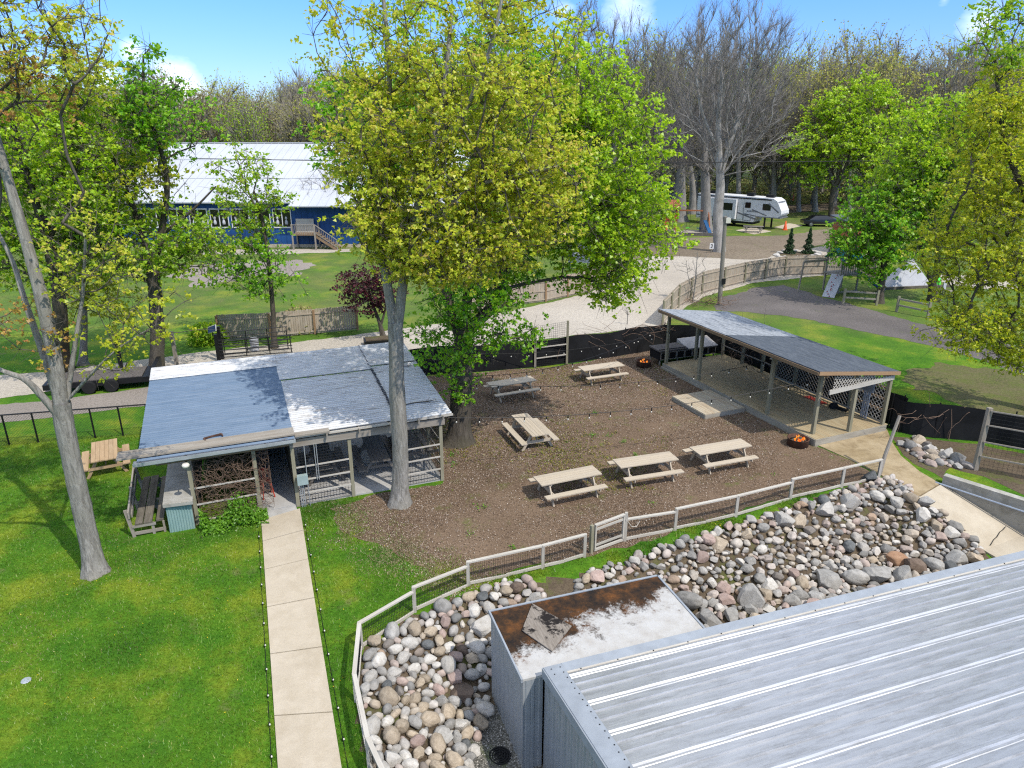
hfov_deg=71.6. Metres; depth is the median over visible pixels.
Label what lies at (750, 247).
dirt road
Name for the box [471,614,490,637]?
stone
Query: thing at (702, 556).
stone
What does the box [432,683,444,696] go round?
stone
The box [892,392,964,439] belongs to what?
vine
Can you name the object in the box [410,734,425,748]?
stone
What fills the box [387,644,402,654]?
stone
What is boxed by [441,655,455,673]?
stone
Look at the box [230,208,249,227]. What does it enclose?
window
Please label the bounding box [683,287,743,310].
brush pile
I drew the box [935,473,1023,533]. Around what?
retaining wall
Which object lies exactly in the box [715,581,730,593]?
stone
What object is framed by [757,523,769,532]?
stone
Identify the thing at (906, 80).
bare tree
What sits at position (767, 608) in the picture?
stone
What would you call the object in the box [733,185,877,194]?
rail fence
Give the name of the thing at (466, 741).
stone
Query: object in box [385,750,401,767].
stone
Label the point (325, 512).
grass
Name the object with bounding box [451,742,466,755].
stone
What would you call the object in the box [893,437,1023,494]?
planting soil
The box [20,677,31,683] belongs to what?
valve cover
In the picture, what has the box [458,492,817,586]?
grass
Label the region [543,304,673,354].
vine
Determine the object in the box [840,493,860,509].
stone
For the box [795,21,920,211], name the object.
bare tree
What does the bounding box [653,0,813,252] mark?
bare tree
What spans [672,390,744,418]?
stage step
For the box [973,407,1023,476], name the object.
post rail panel
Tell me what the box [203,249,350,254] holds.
barn yard gravel
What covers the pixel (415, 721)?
stone
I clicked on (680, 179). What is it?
bare tree
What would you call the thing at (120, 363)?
gate post
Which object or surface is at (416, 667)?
stone
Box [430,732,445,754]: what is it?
stone
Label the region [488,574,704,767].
flat roof annex
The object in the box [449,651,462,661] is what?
stone
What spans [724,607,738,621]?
stone
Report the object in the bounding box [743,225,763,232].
picnic table
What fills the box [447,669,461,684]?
stone
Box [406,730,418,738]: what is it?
stone
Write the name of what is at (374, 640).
stone
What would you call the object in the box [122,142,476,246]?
barn
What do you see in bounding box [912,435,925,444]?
stone
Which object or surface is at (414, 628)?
stone
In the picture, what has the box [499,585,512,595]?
stone
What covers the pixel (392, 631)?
stone
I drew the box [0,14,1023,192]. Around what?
woodland
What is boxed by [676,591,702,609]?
stone
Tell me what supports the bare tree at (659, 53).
on the ground at (210, 303)
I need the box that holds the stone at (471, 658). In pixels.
[464,652,478,663]
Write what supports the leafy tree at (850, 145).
on the ground at (210, 303)
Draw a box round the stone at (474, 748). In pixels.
[467,743,480,756]
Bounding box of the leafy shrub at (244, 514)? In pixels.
[198,491,268,536]
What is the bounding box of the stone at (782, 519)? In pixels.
[774,511,794,527]
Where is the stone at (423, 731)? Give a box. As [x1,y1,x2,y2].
[419,728,427,738]
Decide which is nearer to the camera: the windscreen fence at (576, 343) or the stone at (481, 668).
the stone at (481, 668)
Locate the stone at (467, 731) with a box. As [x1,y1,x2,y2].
[461,725,473,739]
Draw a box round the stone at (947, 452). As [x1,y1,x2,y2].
[938,447,952,457]
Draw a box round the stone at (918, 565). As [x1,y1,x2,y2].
[904,558,926,573]
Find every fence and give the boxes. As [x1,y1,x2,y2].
[0,404,145,445]
[214,306,358,338]
[352,459,883,767]
[386,322,907,431]
[471,269,607,312]
[661,255,876,324]
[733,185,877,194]
[842,288,879,305]
[887,394,1023,449]
[895,296,931,317]
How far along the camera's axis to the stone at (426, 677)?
17.48 m
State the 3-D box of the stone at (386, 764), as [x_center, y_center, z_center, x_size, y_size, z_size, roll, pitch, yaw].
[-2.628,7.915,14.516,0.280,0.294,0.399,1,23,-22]
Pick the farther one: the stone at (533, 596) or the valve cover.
the stone at (533, 596)
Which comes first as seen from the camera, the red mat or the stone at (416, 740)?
the stone at (416, 740)
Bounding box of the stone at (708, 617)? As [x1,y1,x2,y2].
[700,608,722,626]
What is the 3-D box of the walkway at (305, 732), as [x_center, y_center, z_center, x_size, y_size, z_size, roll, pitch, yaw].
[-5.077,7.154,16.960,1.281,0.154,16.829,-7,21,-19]
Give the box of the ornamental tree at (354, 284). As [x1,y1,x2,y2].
[329,262,422,335]
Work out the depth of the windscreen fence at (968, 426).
29.85 m
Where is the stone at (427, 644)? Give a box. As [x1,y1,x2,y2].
[420,639,433,649]
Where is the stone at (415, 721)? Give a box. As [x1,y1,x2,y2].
[408,715,421,729]
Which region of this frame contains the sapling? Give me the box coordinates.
[677,246,711,302]
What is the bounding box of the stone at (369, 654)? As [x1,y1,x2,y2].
[363,647,376,661]
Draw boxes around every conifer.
[782,228,795,253]
[801,227,814,253]
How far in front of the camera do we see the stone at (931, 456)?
28.02 m
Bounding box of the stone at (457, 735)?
[452,730,461,742]
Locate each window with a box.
[148,208,167,227]
[169,208,186,227]
[188,208,208,225]
[209,208,229,227]
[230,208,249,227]
[251,208,271,227]
[272,208,292,227]
[723,203,732,209]
[745,202,750,207]
[762,204,770,210]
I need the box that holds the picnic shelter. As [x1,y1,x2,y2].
[116,342,452,524]
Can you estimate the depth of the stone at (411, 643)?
18.15 m
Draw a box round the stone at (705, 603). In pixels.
[699,598,707,607]
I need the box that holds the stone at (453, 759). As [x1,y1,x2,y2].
[445,750,463,767]
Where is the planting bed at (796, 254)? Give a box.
[780,252,811,255]
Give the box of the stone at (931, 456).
[923,454,939,459]
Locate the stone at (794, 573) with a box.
[788,568,799,579]
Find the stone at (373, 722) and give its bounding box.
[362,715,380,735]
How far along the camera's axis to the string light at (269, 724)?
17.26 m
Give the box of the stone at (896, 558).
[886,551,907,565]
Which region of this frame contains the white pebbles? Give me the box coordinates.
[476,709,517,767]
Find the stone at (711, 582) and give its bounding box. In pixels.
[706,577,716,587]
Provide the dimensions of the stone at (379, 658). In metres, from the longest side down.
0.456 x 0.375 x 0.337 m
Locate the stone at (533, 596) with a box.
[529,592,541,600]
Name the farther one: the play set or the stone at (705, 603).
the play set
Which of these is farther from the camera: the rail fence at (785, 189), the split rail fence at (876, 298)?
the rail fence at (785, 189)
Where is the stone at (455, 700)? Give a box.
[447,695,461,706]
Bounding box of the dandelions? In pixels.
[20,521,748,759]
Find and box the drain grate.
[489,746,510,764]
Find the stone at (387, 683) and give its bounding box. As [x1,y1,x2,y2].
[382,680,391,687]
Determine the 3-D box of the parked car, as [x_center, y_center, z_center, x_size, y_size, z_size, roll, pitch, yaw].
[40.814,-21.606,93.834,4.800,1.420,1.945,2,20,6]
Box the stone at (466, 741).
[461,738,470,748]
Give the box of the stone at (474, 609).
[468,603,479,618]
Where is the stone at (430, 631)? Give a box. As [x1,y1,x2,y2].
[424,626,437,636]
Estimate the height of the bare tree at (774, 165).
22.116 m
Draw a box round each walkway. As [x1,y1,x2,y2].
[261,508,341,767]
[818,429,938,495]
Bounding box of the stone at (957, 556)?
[944,549,967,564]
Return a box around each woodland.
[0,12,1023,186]
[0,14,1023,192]
[21,44,1020,177]
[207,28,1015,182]
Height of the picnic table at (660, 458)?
0.780 m
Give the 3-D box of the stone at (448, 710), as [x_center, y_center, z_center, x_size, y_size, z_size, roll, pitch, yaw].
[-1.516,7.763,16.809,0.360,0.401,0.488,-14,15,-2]
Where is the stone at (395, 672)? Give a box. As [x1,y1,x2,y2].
[386,666,401,677]
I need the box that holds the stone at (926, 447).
[921,444,934,450]
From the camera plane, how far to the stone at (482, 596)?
19.85 m
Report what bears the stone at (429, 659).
on the soil bed at (553, 586)
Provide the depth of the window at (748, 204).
91.68 m
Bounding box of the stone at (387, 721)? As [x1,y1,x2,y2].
[380,715,393,727]
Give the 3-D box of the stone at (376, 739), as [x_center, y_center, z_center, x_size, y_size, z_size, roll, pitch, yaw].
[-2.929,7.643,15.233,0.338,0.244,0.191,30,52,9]
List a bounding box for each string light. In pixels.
[258,531,272,766]
[304,520,347,766]
[445,379,815,422]
[472,324,664,379]
[472,360,780,390]
[476,330,676,356]
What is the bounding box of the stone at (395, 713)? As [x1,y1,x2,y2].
[390,708,400,718]
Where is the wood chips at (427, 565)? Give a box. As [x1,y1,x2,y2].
[298,503,498,613]
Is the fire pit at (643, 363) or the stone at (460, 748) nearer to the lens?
the stone at (460, 748)
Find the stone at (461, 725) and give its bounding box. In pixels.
[454,719,469,731]
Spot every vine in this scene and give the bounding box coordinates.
[191,450,274,518]
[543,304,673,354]
[712,309,770,372]
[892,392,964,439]
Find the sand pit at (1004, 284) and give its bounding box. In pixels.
[941,275,1016,289]
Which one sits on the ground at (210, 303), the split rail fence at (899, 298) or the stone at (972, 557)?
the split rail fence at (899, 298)
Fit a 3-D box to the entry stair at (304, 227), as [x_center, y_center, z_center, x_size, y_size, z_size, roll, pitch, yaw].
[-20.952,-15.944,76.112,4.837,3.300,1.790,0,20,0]
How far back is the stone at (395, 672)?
17.18 m
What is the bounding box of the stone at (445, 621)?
[440,614,450,628]
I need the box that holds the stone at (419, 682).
[414,677,424,688]
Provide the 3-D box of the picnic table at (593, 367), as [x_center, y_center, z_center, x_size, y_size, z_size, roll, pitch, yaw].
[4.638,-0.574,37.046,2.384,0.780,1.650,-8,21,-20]
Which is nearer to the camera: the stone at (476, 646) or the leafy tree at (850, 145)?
the stone at (476, 646)
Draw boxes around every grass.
[0,433,454,767]
[0,485,341,697]
[301,495,503,590]
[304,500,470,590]
[359,520,461,577]
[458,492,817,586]
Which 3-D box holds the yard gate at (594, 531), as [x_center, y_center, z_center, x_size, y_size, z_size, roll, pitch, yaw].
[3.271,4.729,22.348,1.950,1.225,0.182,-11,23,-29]
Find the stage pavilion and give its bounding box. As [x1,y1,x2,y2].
[658,309,900,446]
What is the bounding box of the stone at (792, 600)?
[783,594,801,606]
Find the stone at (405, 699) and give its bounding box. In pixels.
[401,695,409,704]
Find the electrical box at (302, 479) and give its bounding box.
[297,473,308,485]
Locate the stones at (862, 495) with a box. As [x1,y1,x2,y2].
[361,435,985,767]
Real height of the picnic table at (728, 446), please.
0.780 m
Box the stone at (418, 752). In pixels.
[413,746,424,759]
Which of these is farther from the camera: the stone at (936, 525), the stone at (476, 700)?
the stone at (936, 525)
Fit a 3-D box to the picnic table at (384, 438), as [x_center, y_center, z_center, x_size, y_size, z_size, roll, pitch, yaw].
[-4.230,2.468,28.524,1.650,0.780,2.404,-8,22,-21]
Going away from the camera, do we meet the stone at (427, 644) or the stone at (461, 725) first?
the stone at (461, 725)
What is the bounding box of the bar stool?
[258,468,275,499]
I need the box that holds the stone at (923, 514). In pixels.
[916,507,930,521]
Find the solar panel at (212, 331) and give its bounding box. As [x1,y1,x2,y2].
[208,324,215,335]
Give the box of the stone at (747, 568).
[740,563,754,573]
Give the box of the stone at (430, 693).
[421,689,434,697]
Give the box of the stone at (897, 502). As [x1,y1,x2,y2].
[890,496,903,508]
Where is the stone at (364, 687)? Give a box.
[360,681,369,692]
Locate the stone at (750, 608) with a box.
[744,603,757,613]
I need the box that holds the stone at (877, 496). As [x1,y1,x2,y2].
[869,490,885,502]
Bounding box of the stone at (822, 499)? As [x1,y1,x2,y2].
[817,494,830,504]
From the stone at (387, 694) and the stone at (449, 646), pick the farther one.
the stone at (449, 646)
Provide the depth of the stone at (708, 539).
22.70 m
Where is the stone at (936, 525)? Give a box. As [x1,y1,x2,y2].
[931,519,942,531]
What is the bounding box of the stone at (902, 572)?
[891,565,911,581]
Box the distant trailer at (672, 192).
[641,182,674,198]
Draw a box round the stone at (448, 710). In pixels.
[441,703,455,720]
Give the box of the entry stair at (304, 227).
[290,219,340,249]
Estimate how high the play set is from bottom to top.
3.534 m
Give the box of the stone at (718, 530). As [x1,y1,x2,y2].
[713,526,722,535]
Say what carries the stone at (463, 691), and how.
on the soil bed at (553, 586)
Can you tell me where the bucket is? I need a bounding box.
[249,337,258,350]
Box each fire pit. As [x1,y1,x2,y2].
[636,358,651,367]
[787,433,809,448]
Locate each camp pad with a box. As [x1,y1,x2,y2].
[736,227,770,233]
[774,223,803,228]
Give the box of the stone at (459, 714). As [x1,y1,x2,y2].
[455,709,464,718]
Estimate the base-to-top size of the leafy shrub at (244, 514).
1.038 m
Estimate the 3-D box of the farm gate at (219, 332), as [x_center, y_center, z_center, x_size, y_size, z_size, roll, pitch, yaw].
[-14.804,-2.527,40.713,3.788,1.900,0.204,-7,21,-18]
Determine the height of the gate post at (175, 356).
1.900 m
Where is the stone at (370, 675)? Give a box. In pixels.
[363,670,377,681]
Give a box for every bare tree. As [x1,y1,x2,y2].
[75,113,156,282]
[295,163,343,192]
[559,0,620,198]
[584,0,647,166]
[621,5,678,216]
[636,13,706,213]
[639,16,732,221]
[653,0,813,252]
[656,0,747,231]
[710,16,782,193]
[741,57,813,196]
[769,79,827,211]
[776,62,847,211]
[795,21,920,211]
[868,56,945,176]
[893,27,987,141]
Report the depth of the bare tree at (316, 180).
77.76 m
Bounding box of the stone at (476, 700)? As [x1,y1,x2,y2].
[473,697,484,704]
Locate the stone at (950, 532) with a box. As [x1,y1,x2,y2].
[944,526,960,538]
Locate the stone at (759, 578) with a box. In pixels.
[754,573,765,583]
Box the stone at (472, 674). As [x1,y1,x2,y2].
[464,668,479,680]
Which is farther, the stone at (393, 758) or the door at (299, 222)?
the door at (299, 222)
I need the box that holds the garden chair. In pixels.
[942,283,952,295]
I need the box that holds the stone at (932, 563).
[923,557,944,570]
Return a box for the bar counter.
[162,461,196,532]
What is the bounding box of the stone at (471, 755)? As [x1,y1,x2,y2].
[463,751,476,760]
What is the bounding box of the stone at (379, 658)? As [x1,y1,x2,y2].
[371,652,386,668]
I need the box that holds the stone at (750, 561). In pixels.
[744,557,755,565]
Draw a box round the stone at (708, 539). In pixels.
[702,533,715,544]
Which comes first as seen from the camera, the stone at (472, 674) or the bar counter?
the stone at (472, 674)
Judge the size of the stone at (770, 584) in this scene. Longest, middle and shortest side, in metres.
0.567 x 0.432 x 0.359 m
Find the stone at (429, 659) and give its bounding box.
[424,653,436,664]
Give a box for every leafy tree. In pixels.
[0,35,149,371]
[5,204,148,365]
[20,27,240,366]
[192,126,315,348]
[769,63,922,217]
[822,152,964,303]
[864,72,1023,301]
[896,0,1023,382]
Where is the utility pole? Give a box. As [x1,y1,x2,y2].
[717,216,730,304]
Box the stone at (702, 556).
[696,551,708,562]
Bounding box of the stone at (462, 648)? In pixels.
[456,643,467,655]
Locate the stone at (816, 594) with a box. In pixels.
[808,590,824,599]
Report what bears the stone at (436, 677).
on the soil bed at (553, 586)
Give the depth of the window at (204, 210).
76.30 m
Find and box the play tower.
[657,200,712,235]
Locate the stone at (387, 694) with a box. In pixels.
[378,686,398,706]
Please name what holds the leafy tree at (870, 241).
on the ground at (210, 303)
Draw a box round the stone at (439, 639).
[434,634,443,646]
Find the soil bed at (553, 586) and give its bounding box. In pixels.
[355,476,988,767]
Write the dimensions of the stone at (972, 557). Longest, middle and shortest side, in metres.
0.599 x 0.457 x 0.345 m
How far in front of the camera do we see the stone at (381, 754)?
14.77 m
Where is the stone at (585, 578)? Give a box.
[582,573,589,583]
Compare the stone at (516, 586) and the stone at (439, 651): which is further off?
the stone at (516, 586)
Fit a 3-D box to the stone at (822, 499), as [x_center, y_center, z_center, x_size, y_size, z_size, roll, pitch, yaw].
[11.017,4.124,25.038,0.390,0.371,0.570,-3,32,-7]
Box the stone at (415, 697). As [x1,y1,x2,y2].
[409,691,420,704]
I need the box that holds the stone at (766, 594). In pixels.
[758,588,771,600]
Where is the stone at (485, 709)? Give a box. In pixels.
[476,701,494,717]
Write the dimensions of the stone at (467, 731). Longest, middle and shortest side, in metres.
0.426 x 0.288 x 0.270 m
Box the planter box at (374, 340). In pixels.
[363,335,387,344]
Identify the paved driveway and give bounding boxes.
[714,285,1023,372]
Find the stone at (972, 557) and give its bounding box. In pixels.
[966,552,983,562]
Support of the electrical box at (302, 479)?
attached to the picnic shelter
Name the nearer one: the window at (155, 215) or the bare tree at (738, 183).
the window at (155, 215)
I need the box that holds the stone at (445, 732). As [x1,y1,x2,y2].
[432,725,452,743]
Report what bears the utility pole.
on the ground at (210, 303)
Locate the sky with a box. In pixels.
[0,0,1023,106]
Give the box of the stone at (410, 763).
[402,758,418,767]
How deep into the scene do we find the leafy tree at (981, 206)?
29.37 m
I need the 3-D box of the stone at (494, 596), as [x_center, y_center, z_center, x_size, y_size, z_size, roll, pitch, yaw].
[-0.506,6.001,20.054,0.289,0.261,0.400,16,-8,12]
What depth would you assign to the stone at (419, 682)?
17.23 m
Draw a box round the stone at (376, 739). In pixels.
[370,734,381,745]
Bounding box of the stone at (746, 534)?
[741,529,752,539]
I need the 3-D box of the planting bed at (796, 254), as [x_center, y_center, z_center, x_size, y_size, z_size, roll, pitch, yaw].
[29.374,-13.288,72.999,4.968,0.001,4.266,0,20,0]
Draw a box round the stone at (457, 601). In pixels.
[451,597,462,607]
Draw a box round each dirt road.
[615,222,881,259]
[787,202,868,212]
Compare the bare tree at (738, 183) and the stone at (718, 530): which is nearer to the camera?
the stone at (718, 530)
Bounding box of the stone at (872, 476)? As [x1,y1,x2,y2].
[862,471,877,480]
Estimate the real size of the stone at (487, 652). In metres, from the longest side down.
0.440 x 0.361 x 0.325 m
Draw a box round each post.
[114,336,122,367]
[170,331,178,364]
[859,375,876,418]
[881,415,900,474]
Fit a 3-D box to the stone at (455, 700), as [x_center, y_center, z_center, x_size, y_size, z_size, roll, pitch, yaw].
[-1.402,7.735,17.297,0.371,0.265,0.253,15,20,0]
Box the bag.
[828,402,847,411]
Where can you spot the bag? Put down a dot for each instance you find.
(833, 405)
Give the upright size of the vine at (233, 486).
2.062 m
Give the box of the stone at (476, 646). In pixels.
[469,638,484,654]
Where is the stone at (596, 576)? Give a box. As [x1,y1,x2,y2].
[590,570,604,582]
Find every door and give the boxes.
[296,219,313,231]
[297,475,308,485]
[737,203,743,219]
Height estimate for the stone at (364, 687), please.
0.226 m
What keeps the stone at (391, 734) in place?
on the soil bed at (553, 586)
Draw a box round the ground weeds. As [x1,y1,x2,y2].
[432,364,667,493]
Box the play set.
[797,247,885,297]
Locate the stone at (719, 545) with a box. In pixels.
[711,536,727,553]
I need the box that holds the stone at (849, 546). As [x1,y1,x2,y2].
[843,540,855,552]
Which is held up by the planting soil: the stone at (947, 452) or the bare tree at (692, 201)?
the stone at (947, 452)
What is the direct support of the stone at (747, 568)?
on the soil bed at (553, 586)
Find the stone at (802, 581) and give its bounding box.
[795,575,808,589]
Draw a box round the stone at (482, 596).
[476,591,487,601]
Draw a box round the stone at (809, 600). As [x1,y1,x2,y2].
[806,598,818,602]
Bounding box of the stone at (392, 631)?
[384,621,399,639]
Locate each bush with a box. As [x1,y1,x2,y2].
[185,321,229,347]
[277,305,321,334]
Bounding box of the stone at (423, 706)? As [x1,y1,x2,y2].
[417,702,428,712]
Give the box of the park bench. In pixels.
[123,466,165,537]
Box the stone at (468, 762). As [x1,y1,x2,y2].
[463,758,474,767]
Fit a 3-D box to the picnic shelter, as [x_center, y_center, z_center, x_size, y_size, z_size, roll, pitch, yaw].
[-8.434,1.658,27.167,10.850,3.501,8.250,-8,21,-20]
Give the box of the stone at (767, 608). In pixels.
[762,604,775,612]
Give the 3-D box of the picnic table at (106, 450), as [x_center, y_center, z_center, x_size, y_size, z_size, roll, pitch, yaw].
[-15.720,2.904,27.503,1.650,0.780,2.004,-10,22,-26]
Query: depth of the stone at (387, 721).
15.70 m
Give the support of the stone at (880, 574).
on the soil bed at (553, 586)
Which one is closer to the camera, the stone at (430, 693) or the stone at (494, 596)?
the stone at (430, 693)
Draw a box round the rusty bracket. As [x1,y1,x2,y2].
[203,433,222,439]
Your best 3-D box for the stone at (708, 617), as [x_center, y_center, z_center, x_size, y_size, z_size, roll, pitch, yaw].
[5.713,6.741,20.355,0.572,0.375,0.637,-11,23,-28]
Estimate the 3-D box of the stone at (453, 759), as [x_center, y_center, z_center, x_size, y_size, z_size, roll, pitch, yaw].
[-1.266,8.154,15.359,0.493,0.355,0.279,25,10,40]
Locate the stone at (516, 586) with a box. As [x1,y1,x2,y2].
[510,581,523,593]
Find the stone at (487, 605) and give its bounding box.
[483,601,495,613]
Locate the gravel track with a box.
[0,387,148,422]
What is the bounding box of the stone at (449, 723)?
[444,718,455,729]
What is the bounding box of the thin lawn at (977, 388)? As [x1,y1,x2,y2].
[901,362,1023,415]
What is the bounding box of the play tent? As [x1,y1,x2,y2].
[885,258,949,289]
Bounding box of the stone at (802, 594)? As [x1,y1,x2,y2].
[790,590,809,599]
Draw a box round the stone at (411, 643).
[400,637,418,649]
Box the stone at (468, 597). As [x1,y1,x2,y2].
[462,591,475,602]
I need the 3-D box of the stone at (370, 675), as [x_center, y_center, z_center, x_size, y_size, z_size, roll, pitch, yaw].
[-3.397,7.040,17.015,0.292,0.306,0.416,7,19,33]
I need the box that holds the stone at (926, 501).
[918,496,935,506]
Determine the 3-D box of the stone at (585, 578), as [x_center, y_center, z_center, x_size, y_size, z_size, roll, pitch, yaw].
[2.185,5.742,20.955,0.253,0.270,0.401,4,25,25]
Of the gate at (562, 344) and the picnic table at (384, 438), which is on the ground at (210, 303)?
the gate at (562, 344)
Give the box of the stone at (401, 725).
[394,718,408,733]
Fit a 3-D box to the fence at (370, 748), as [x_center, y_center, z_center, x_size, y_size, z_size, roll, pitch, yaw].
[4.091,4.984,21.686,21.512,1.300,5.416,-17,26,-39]
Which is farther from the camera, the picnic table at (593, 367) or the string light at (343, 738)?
the picnic table at (593, 367)
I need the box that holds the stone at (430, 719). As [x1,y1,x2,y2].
[420,711,440,727]
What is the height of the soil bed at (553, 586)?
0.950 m
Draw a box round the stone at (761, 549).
[756,544,767,553]
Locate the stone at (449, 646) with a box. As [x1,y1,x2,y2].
[443,641,454,653]
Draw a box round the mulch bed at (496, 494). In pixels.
[332,351,869,583]
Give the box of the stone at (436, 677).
[432,673,442,684]
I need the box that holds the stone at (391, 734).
[383,725,399,744]
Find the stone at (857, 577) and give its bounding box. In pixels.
[842,569,869,585]
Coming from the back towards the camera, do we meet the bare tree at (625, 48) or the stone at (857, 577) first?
the bare tree at (625, 48)
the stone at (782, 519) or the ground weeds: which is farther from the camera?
the ground weeds
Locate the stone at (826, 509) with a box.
[815,501,833,515]
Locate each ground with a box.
[0,135,1023,767]
[165,260,315,287]
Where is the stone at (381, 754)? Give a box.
[372,750,383,762]
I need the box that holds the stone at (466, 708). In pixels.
[462,707,471,711]
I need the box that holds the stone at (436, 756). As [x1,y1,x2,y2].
[428,753,441,761]
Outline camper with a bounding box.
[696,190,788,228]
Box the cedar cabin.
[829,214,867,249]
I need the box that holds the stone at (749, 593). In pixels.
[737,583,765,607]
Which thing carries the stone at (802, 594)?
on the soil bed at (553, 586)
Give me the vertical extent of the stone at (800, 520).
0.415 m
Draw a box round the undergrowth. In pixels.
[2,166,1013,203]
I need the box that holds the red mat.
[802,396,826,403]
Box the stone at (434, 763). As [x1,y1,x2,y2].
[429,759,445,767]
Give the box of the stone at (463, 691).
[450,682,473,702]
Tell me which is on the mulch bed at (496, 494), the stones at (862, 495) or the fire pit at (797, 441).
the fire pit at (797, 441)
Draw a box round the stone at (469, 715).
[464,710,474,721]
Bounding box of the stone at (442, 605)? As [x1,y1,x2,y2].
[433,598,451,613]
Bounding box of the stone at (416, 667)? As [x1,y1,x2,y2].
[407,662,420,673]
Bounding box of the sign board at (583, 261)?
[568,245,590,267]
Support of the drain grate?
on the pebble strip
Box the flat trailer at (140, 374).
[42,356,161,393]
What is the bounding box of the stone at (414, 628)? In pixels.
[407,620,420,636]
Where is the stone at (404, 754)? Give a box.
[399,749,411,761]
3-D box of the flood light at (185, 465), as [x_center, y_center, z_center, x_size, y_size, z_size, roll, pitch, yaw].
[-10.302,2.524,22.419,0.240,0.120,0.471,-8,21,-20]
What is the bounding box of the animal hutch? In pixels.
[649,335,717,365]
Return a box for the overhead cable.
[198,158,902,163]
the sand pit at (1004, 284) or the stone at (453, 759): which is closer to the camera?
the stone at (453, 759)
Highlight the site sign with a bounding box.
[709,243,713,252]
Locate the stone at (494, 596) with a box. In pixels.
[489,592,498,601]
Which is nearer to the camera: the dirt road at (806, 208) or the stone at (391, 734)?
the stone at (391, 734)
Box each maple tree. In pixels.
[0,0,214,581]
[290,0,614,509]
[291,0,706,449]
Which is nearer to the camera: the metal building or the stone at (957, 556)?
the metal building
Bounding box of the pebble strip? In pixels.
[470,705,542,767]
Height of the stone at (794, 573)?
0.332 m
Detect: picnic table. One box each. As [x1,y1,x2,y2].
[81,438,130,478]
[297,443,349,485]
[351,435,392,477]
[380,430,432,459]
[483,376,539,402]
[501,413,558,450]
[528,465,607,506]
[573,361,628,384]
[607,451,683,488]
[682,438,758,474]
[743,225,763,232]
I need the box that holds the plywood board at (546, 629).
[522,603,571,651]
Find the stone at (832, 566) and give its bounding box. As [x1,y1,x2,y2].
[823,560,837,570]
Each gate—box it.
[213,334,292,360]
[216,326,288,358]
[534,320,568,367]
[589,513,639,553]
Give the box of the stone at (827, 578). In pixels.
[816,569,842,590]
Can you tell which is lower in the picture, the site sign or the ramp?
the ramp
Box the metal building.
[542,551,1023,767]
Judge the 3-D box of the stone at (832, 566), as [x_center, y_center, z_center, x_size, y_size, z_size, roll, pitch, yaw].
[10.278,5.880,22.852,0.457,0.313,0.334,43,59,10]
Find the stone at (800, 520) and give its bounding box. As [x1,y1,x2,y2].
[793,513,806,527]
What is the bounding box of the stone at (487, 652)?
[483,646,490,658]
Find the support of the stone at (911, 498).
on the soil bed at (553, 586)
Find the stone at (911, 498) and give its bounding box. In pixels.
[903,493,918,503]
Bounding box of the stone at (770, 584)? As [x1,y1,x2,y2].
[760,577,778,591]
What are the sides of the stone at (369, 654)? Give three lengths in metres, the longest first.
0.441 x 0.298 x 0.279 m
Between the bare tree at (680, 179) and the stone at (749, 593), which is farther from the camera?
the bare tree at (680, 179)
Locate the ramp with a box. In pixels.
[919,485,1023,557]
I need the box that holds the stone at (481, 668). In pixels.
[475,663,486,676]
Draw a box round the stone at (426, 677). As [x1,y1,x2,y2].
[419,673,430,683]
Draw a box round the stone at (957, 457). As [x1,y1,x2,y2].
[950,452,966,463]
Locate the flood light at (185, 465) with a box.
[182,461,189,468]
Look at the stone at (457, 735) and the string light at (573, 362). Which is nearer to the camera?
the stone at (457, 735)
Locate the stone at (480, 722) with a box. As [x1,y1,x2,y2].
[473,713,488,731]
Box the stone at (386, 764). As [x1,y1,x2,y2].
[377,760,389,767]
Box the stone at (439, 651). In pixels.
[434,646,445,656]
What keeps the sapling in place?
on the ground at (210, 303)
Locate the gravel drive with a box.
[0,244,854,397]
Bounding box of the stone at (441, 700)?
[436,695,448,706]
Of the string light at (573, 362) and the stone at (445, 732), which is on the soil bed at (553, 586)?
the stone at (445, 732)
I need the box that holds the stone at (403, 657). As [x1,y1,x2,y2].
[396,651,409,664]
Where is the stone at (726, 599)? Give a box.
[718,593,735,605]
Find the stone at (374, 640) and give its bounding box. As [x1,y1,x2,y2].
[367,635,380,646]
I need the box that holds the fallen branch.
[406,399,439,404]
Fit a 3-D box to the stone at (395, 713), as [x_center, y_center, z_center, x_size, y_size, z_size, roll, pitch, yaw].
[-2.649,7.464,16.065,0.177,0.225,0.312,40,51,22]
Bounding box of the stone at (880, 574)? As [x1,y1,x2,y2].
[862,566,891,583]
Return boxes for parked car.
[800,214,836,226]
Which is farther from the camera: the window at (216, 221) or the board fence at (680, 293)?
the window at (216, 221)
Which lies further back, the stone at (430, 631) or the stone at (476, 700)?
the stone at (430, 631)
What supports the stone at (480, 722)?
on the soil bed at (553, 586)
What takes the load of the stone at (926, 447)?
on the planting soil
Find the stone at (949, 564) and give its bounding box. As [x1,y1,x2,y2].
[943,560,957,568]

